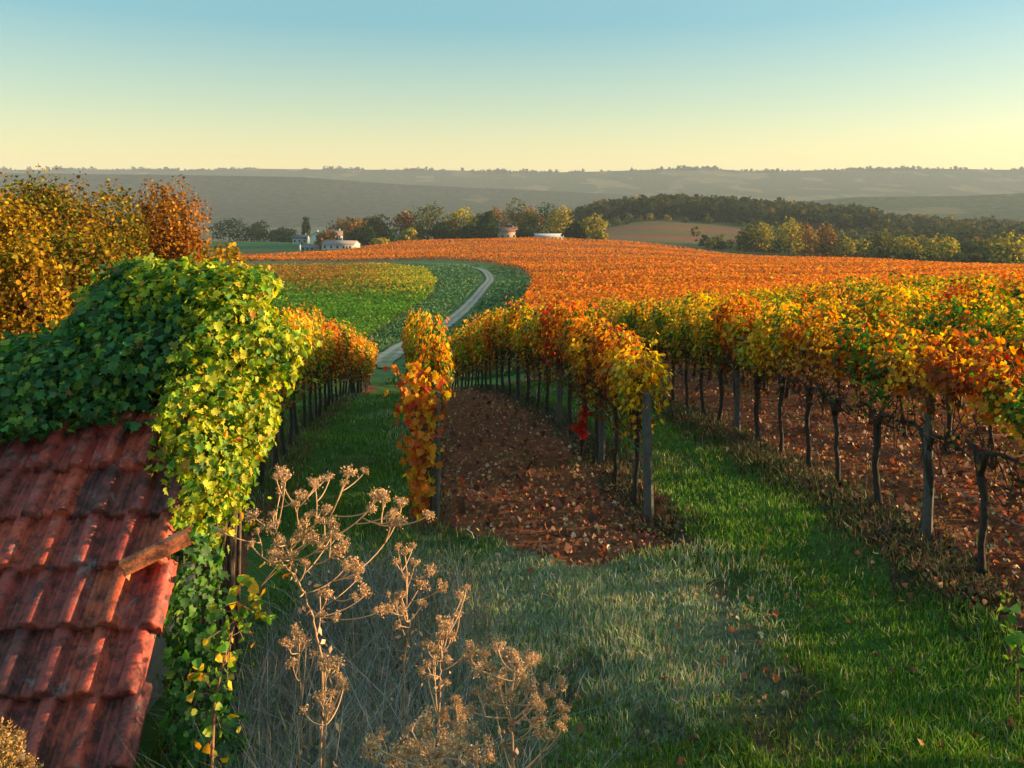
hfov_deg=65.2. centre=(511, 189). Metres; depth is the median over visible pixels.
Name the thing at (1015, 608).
sapling
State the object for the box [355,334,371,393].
grapevine
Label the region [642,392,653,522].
vine post
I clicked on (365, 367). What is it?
grapevine
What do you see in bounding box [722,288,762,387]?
grapevine
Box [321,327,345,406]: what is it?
grapevine
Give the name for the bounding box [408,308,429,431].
grapevine
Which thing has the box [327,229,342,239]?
house
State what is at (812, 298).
grapevine
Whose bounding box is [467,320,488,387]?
grapevine
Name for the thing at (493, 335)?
grapevine
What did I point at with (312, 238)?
house
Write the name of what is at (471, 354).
grapevine
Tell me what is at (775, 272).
vineyard rows
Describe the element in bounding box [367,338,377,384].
grapevine
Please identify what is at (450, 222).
village tree
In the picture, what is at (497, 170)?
hill trees
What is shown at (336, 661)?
dry umbel
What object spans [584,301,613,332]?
grapevine
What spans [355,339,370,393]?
grapevine
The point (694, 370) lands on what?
grapevine
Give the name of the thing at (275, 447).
grapevine
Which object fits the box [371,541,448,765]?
dry umbel
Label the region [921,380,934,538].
vine post
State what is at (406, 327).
grapevine
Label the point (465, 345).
grapevine
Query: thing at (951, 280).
grapevine
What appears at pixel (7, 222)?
autumn tree
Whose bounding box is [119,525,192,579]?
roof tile
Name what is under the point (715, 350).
grapevine
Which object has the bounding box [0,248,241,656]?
ivy
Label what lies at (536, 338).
grapevine
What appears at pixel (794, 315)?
grapevine
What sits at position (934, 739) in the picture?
grass
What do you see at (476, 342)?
grapevine
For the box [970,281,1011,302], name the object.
grapevine
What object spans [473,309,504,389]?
grapevine
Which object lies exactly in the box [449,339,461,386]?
grapevine
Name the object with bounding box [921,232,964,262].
hedgerow tree
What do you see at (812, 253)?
hedgerow tree
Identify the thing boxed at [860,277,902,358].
grapevine
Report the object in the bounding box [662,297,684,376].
grapevine
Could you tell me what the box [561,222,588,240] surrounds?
village tree
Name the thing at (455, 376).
grapevine
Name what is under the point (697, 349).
grapevine
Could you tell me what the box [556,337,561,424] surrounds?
vine post
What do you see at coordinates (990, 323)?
grapevine
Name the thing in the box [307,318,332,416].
grapevine
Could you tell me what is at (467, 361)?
grapevine
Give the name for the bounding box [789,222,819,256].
hedgerow tree
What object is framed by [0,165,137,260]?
autumn tree
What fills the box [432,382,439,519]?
vine post
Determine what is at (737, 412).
vine post
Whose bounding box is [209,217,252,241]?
village tree
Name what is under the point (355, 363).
grapevine
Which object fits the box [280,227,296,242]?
village tree
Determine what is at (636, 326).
grapevine
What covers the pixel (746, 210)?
wood
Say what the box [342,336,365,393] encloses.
grapevine
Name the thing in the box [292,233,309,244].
house
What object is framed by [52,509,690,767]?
dead weeds
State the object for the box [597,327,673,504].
grapevine
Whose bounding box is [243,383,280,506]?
grapevine
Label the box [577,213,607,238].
village tree
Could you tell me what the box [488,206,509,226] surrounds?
village tree
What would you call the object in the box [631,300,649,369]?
grapevine
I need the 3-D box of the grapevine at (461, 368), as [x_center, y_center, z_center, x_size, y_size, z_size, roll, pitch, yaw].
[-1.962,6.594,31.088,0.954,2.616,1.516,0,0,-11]
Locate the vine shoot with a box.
[569,406,594,456]
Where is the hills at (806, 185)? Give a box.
[0,168,1023,201]
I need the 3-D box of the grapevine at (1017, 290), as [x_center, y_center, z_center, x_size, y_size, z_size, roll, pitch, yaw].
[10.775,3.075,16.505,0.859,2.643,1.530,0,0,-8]
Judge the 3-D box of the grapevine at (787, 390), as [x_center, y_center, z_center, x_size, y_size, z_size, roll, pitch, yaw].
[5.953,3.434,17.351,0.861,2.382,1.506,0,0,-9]
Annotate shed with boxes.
[0,380,210,767]
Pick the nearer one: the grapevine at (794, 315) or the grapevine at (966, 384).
the grapevine at (966, 384)
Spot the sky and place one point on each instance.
(516, 85)
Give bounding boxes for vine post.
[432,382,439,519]
[516,327,519,398]
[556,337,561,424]
[598,354,604,464]
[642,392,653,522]
[734,334,740,431]
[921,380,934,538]
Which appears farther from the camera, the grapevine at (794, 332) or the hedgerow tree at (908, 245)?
the hedgerow tree at (908, 245)
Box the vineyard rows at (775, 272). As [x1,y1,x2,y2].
[203,236,1023,350]
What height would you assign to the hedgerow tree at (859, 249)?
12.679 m
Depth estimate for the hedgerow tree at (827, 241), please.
410.73 m
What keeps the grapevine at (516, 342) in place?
on the ground at (675, 231)
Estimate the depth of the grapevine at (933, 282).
26.36 m
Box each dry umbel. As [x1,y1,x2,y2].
[0,716,43,767]
[216,464,436,767]
[278,622,317,767]
[298,652,349,767]
[359,702,497,767]
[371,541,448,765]
[415,582,475,766]
[440,694,470,767]
[457,639,571,767]
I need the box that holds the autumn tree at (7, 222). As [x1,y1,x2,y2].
[0,188,60,253]
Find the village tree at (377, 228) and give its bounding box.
[367,213,391,236]
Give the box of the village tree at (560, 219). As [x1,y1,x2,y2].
[540,205,574,237]
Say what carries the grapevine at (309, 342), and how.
on the ground at (675, 231)
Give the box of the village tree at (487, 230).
[477,221,500,239]
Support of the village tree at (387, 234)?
on the ground at (675, 231)
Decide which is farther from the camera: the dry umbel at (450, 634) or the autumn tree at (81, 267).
the autumn tree at (81, 267)
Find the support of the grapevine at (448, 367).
on the ground at (675, 231)
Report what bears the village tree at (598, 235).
on the ground at (675, 231)
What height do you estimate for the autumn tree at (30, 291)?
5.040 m
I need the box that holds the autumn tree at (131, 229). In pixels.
[72,178,155,260]
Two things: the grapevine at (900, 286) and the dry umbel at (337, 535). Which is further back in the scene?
the grapevine at (900, 286)
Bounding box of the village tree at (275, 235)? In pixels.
[266,226,286,241]
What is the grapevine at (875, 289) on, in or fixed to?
on the ground at (675, 231)
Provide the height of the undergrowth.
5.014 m
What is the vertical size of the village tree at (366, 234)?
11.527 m
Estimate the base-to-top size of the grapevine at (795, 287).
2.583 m
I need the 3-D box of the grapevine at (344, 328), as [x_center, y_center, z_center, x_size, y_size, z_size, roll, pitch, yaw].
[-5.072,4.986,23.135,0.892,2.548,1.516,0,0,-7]
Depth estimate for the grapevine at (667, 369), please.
24.59 m
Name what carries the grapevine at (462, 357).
on the ground at (675, 231)
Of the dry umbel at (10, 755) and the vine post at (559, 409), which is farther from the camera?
the vine post at (559, 409)
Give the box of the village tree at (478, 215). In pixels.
[470,212,484,238]
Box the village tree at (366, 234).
[344,226,377,245]
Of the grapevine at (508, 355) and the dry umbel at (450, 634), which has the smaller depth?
the dry umbel at (450, 634)
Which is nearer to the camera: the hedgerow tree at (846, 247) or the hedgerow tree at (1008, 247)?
the hedgerow tree at (1008, 247)
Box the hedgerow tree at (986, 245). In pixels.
[968,237,1003,261]
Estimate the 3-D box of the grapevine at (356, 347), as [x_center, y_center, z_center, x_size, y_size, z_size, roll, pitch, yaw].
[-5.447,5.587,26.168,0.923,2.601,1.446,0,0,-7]
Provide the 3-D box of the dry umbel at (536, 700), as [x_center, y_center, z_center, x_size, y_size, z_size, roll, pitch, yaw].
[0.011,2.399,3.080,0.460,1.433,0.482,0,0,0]
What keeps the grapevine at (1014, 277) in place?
on the ground at (675, 231)
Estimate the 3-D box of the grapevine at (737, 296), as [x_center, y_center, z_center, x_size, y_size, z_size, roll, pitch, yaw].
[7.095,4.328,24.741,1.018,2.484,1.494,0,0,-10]
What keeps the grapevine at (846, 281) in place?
on the ground at (675, 231)
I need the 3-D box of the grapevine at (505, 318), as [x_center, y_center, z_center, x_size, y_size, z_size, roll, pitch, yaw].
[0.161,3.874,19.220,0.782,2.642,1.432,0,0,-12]
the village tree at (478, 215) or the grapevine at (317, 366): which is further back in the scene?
the village tree at (478, 215)
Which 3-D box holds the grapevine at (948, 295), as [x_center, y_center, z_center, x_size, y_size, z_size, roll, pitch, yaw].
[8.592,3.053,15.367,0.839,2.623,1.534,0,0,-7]
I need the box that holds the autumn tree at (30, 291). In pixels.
[0,224,73,345]
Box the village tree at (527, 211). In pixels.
[512,205,543,232]
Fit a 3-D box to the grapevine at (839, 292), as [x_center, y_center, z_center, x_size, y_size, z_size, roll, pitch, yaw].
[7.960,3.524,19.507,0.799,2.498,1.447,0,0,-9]
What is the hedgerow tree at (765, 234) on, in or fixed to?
on the ground at (675, 231)
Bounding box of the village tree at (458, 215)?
[440,206,478,240]
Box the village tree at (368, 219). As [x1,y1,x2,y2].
[361,216,382,244]
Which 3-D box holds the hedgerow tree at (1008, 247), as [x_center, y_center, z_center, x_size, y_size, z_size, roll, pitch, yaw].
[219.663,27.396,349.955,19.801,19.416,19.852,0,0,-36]
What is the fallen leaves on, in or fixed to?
on the ground at (675, 231)
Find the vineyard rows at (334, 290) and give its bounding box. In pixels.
[228,262,437,337]
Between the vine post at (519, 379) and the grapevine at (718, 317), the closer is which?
the grapevine at (718, 317)
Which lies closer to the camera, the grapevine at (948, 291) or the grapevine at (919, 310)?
the grapevine at (919, 310)
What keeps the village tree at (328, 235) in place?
on the ground at (675, 231)
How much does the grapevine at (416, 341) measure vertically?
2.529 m
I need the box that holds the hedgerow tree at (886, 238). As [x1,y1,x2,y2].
[861,228,904,258]
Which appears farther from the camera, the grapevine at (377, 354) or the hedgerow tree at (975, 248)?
the hedgerow tree at (975, 248)
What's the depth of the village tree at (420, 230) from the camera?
456.85 m
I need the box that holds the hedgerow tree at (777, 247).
[759,235,792,253]
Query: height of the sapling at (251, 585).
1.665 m
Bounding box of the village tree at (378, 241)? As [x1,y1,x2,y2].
[368,238,390,244]
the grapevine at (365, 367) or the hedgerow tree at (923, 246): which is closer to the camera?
the grapevine at (365, 367)
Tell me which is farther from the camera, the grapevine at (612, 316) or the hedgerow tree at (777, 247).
the hedgerow tree at (777, 247)
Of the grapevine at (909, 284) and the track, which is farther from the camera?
the track
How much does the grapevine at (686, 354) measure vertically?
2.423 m
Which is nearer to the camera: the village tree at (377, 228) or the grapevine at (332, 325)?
the grapevine at (332, 325)
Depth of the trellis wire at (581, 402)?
13.68 m
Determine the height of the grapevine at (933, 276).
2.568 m
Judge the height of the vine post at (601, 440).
2.003 m
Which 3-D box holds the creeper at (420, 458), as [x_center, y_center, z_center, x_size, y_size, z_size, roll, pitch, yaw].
[-1.137,3.089,9.644,0.857,2.016,0.510,0,0,0]
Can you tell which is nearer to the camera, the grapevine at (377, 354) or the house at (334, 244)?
the grapevine at (377, 354)
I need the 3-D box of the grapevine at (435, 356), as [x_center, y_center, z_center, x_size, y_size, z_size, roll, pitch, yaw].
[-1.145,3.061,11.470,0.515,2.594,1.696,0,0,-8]
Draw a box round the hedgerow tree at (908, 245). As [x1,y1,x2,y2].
[891,234,923,259]
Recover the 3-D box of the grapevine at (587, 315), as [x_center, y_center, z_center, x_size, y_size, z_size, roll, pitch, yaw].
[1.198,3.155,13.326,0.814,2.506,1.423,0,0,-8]
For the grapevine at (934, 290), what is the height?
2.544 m
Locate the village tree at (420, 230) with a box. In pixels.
[400,223,426,241]
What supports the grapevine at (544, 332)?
on the ground at (675, 231)
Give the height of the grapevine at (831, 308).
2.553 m
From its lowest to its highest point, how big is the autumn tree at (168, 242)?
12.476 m
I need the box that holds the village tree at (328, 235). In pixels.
[313,230,339,247]
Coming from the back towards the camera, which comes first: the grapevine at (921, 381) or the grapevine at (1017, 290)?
the grapevine at (1017, 290)
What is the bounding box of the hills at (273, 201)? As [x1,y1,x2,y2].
[0,173,649,227]
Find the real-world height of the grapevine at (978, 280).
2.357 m
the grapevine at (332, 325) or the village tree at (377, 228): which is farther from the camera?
the village tree at (377, 228)
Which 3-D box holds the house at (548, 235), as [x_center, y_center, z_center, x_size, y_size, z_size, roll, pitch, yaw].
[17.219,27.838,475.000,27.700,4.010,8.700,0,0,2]
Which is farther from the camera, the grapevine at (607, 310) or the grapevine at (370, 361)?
the grapevine at (370, 361)
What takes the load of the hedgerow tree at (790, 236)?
on the ground at (675, 231)
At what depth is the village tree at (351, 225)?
453.13 m
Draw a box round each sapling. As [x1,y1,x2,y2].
[186,561,290,767]
[987,579,1021,665]
[1004,613,1023,710]
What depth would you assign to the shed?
4.65 m
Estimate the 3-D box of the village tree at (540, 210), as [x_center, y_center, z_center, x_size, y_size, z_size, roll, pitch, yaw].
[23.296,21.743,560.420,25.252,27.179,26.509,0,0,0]
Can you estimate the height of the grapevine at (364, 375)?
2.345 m
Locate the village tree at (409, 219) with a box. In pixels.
[389,209,417,233]
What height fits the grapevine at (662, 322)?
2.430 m
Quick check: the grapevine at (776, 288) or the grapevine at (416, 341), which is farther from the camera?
the grapevine at (776, 288)
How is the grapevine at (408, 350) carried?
on the ground at (675, 231)
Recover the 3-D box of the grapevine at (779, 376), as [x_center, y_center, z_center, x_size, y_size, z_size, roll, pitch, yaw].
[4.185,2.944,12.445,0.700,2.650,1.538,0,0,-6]
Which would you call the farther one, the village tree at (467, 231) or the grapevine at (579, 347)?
the village tree at (467, 231)
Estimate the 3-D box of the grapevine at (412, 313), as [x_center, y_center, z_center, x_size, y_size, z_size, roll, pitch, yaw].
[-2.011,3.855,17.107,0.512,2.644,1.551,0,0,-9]
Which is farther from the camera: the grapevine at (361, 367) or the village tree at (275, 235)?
the village tree at (275, 235)
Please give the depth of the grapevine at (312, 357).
15.23 m
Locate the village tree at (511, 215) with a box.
[497,197,526,228]
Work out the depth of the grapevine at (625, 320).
20.13 m
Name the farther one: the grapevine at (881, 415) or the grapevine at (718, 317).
the grapevine at (718, 317)
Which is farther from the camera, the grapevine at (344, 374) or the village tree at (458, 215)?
the village tree at (458, 215)
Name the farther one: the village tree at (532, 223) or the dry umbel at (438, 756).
the village tree at (532, 223)
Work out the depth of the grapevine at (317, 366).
17.26 m
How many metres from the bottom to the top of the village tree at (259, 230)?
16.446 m
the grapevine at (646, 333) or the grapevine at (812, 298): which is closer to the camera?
the grapevine at (646, 333)
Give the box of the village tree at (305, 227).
[301,216,310,234]
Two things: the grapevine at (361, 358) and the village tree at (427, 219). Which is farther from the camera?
the village tree at (427, 219)
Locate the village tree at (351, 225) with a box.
[344,219,367,244]
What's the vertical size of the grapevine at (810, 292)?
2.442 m
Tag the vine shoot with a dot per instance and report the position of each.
(580, 429)
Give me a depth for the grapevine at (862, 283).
26.12 m
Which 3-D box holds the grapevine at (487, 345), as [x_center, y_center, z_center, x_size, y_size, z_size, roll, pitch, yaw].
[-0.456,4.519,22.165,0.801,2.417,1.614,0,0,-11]
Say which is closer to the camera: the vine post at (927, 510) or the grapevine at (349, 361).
the vine post at (927, 510)
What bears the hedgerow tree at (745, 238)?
on the ground at (675, 231)
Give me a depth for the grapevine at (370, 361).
35.10 m
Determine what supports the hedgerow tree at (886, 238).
on the ground at (675, 231)
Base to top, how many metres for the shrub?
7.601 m
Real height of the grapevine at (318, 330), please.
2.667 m
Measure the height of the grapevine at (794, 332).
2.528 m
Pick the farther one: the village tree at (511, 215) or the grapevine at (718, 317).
the village tree at (511, 215)
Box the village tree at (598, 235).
[590,230,609,241]
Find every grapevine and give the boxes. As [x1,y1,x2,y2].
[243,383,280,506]
[257,351,295,486]
[270,307,299,469]
[275,304,306,456]
[283,297,314,445]
[292,316,318,436]
[293,302,325,428]
[299,302,328,421]
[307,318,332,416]
[308,320,337,416]
[321,318,338,411]
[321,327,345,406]
[325,318,353,401]
[330,330,349,404]
[333,327,356,396]
[337,331,357,395]
[338,321,359,393]
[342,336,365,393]
[345,336,364,391]
[347,332,363,393]
[352,328,366,393]
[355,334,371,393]
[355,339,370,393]
[359,341,372,392]
[361,346,370,392]
[362,346,373,391]
[364,340,373,391]
[365,346,376,390]
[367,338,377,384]
[400,316,408,375]
[403,310,418,359]
[405,310,424,418]
[405,313,429,391]
[406,308,425,422]
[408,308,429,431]
[410,309,449,470]
[412,316,432,431]
[413,323,438,454]
[414,311,451,475]
[415,315,455,503]
[448,336,461,387]
[449,325,468,387]
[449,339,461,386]
[452,328,467,387]
[455,332,479,386]
[460,314,477,386]
[460,326,477,385]
[465,323,484,384]
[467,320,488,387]
[471,317,494,387]
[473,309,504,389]
[479,310,510,388]
[484,306,515,393]
[493,303,520,396]
[500,296,535,399]
[506,305,534,406]
[517,303,550,408]
[522,294,560,415]
[532,296,580,398]
[548,297,592,435]
[555,302,609,445]
[567,317,629,456]
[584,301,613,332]
[587,322,642,476]
[594,296,627,347]
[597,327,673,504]
[607,299,636,346]
[617,299,653,362]
[627,294,665,366]
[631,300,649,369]
[636,298,679,394]
[639,299,661,372]
[649,298,692,401]
[658,304,678,374]
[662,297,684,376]
[663,298,710,407]
[674,298,710,377]
[678,290,726,413]
[690,303,746,420]
[692,289,729,379]
[709,293,765,398]
[709,300,738,384]
[720,307,794,441]
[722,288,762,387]
[722,289,758,314]
[741,284,787,387]
[750,296,818,455]
[755,285,802,310]
[758,293,810,397]
[768,301,846,466]
[776,290,815,372]
[787,292,834,405]
[788,283,806,296]
[791,280,835,371]
[794,314,880,486]
[798,285,831,304]
[807,283,872,413]
[813,284,857,313]
[817,280,851,300]
[826,313,927,507]
[830,276,865,296]
[834,287,906,424]
[837,282,871,301]
[839,284,875,381]
[849,276,878,297]
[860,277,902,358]
[861,316,977,531]
[863,283,947,436]
[864,275,922,389]
[883,274,927,348]
[888,273,937,291]
[893,292,951,395]
[906,295,995,452]
[910,274,950,334]
[911,319,1023,576]
[915,276,958,294]
[918,278,956,289]
[920,274,953,284]
[920,282,996,407]
[939,277,984,371]
[940,283,990,297]
[944,280,979,293]
[945,289,1023,471]
[947,272,977,292]
[961,279,1020,368]
[961,363,1023,517]
[962,292,1023,407]
[965,278,1011,295]
[966,270,999,291]
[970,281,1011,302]
[993,302,1023,396]
[997,272,1023,337]
[997,287,1023,344]
[998,274,1023,330]
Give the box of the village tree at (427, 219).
[401,201,450,239]
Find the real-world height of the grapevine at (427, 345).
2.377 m
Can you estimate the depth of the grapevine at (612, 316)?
21.30 m
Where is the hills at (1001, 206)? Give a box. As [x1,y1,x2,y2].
[791,193,1023,221]
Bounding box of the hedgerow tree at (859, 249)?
[850,238,870,256]
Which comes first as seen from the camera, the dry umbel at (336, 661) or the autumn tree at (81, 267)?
the dry umbel at (336, 661)
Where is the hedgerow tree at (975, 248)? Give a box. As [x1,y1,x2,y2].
[949,241,992,262]
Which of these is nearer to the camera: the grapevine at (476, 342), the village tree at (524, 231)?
the grapevine at (476, 342)
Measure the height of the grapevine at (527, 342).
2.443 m
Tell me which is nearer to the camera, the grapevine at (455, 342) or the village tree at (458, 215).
the grapevine at (455, 342)
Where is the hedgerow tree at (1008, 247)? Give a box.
[984,230,1023,263]
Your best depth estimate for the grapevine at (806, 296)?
20.79 m
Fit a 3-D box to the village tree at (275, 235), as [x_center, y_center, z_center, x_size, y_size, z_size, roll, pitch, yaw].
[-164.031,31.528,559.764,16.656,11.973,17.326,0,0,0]
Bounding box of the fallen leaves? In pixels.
[392,342,1023,767]
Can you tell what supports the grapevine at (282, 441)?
on the ground at (675, 231)
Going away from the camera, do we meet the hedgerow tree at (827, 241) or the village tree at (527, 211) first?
the hedgerow tree at (827, 241)
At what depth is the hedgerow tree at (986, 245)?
380.90 m
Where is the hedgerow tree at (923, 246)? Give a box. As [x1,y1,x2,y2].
[910,238,950,255]
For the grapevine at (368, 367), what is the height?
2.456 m
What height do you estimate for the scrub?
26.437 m
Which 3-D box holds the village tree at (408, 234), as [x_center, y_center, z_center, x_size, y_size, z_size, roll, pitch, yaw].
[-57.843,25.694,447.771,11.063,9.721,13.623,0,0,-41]
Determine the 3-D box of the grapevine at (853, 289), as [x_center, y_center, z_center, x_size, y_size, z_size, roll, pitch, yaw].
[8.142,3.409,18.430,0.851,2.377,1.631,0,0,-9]
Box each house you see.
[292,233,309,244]
[298,245,319,249]
[309,230,322,243]
[321,240,360,249]
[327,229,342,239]
[497,225,517,239]
[533,233,563,239]
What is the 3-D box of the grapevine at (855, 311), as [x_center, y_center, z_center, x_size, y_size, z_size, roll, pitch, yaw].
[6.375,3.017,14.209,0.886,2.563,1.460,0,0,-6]
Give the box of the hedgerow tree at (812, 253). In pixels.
[800,232,830,256]
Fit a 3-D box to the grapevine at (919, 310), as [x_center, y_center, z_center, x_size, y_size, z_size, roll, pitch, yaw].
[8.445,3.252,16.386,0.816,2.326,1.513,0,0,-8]
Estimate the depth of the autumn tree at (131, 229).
41.82 m
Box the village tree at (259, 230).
[242,220,269,241]
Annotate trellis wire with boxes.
[459,366,641,453]
[639,362,1023,528]
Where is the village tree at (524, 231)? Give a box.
[513,226,534,238]
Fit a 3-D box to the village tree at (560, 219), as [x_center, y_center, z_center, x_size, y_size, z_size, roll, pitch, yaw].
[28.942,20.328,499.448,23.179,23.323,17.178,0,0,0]
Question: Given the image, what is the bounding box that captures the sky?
[0,0,1023,171]
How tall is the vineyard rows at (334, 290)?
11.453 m
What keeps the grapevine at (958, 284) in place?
on the ground at (675, 231)
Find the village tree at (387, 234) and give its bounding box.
[376,229,396,242]
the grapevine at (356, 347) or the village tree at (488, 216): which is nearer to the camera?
the grapevine at (356, 347)
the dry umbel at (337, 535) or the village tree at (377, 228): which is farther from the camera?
the village tree at (377, 228)
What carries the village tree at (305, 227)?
on the ground at (675, 231)
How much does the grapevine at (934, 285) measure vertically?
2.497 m
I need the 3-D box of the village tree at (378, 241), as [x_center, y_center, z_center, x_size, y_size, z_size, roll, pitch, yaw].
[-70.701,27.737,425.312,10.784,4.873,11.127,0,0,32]
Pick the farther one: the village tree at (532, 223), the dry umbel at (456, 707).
the village tree at (532, 223)
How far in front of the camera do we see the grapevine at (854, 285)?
23.09 m
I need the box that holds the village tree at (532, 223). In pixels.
[518,211,542,233]
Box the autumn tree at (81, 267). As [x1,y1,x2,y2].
[7,216,137,315]
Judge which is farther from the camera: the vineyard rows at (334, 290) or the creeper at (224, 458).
the vineyard rows at (334, 290)
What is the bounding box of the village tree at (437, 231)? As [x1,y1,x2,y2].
[423,220,454,240]
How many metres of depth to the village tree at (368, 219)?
473.54 m
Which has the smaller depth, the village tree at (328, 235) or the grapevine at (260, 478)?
the grapevine at (260, 478)
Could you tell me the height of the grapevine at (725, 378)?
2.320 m
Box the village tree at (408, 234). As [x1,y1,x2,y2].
[398,227,418,242]
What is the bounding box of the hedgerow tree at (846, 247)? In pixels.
[834,236,855,259]
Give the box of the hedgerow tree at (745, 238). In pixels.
[734,223,761,251]
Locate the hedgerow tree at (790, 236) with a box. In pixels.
[763,216,808,256]
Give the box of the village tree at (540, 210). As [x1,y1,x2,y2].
[534,202,555,233]
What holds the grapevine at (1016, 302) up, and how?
on the ground at (675, 231)
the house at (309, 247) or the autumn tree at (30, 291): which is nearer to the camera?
the autumn tree at (30, 291)
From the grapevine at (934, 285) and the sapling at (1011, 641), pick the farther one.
the grapevine at (934, 285)
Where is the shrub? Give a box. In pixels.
[179,242,249,269]
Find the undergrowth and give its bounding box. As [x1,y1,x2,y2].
[227,377,1023,611]
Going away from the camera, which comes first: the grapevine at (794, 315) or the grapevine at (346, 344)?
the grapevine at (794, 315)
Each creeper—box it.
[64,255,321,767]
[383,361,451,523]
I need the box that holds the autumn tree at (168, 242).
[119,174,214,265]
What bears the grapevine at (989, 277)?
on the ground at (675, 231)
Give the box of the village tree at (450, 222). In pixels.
[441,218,459,240]
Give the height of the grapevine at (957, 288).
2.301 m
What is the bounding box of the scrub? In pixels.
[557,212,1016,263]
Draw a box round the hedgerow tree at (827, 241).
[813,221,840,256]
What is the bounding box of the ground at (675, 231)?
[135,215,1023,767]
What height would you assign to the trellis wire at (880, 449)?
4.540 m
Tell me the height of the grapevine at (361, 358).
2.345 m
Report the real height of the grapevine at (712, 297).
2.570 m
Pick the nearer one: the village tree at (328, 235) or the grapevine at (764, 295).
the grapevine at (764, 295)
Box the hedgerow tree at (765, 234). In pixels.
[748,221,777,251]
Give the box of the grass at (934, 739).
[134,263,1023,767]
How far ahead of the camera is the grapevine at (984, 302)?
14.42 m
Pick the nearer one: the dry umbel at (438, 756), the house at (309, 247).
the dry umbel at (438, 756)
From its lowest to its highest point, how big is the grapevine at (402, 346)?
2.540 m
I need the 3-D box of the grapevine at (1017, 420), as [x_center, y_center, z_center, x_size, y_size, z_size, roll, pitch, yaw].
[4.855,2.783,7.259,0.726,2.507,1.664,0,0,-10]
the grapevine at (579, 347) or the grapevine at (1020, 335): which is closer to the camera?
the grapevine at (1020, 335)
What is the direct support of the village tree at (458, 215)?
on the ground at (675, 231)
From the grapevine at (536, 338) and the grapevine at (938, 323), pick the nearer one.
the grapevine at (938, 323)
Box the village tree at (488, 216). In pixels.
[476,210,499,236]
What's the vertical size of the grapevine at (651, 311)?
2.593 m
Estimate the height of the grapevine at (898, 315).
2.616 m
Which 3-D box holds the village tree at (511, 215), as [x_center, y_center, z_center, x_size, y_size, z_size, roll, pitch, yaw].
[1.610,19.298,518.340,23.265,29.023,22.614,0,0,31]
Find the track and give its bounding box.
[287,262,493,367]
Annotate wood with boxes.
[539,193,1023,252]
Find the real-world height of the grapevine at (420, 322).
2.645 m
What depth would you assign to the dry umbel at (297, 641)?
4.18 m
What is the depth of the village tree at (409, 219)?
468.40 m
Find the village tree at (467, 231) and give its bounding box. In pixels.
[455,223,482,239]
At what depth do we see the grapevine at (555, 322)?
14.35 m
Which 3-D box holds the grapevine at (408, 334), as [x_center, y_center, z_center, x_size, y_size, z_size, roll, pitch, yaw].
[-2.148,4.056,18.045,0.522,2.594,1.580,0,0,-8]
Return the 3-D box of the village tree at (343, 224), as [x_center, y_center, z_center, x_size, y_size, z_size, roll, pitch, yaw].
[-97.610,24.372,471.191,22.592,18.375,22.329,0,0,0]
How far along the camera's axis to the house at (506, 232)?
486.18 m
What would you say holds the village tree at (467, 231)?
on the ground at (675, 231)
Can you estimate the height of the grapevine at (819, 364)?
2.482 m
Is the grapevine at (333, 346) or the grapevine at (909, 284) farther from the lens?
the grapevine at (909, 284)
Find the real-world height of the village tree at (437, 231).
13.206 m
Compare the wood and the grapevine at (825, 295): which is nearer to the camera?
the grapevine at (825, 295)
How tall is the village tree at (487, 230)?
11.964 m
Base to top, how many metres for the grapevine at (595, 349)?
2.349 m
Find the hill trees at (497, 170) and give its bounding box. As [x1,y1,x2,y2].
[0,165,1023,172]
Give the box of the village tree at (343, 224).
[326,216,359,239]
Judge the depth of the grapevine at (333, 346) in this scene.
19.15 m
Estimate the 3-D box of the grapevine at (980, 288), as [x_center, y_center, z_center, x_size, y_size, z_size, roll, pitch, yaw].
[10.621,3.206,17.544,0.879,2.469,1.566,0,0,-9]
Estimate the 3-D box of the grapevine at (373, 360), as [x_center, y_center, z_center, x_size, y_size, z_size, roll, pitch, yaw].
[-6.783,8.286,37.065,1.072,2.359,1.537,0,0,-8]
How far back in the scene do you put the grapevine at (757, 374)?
13.30 m

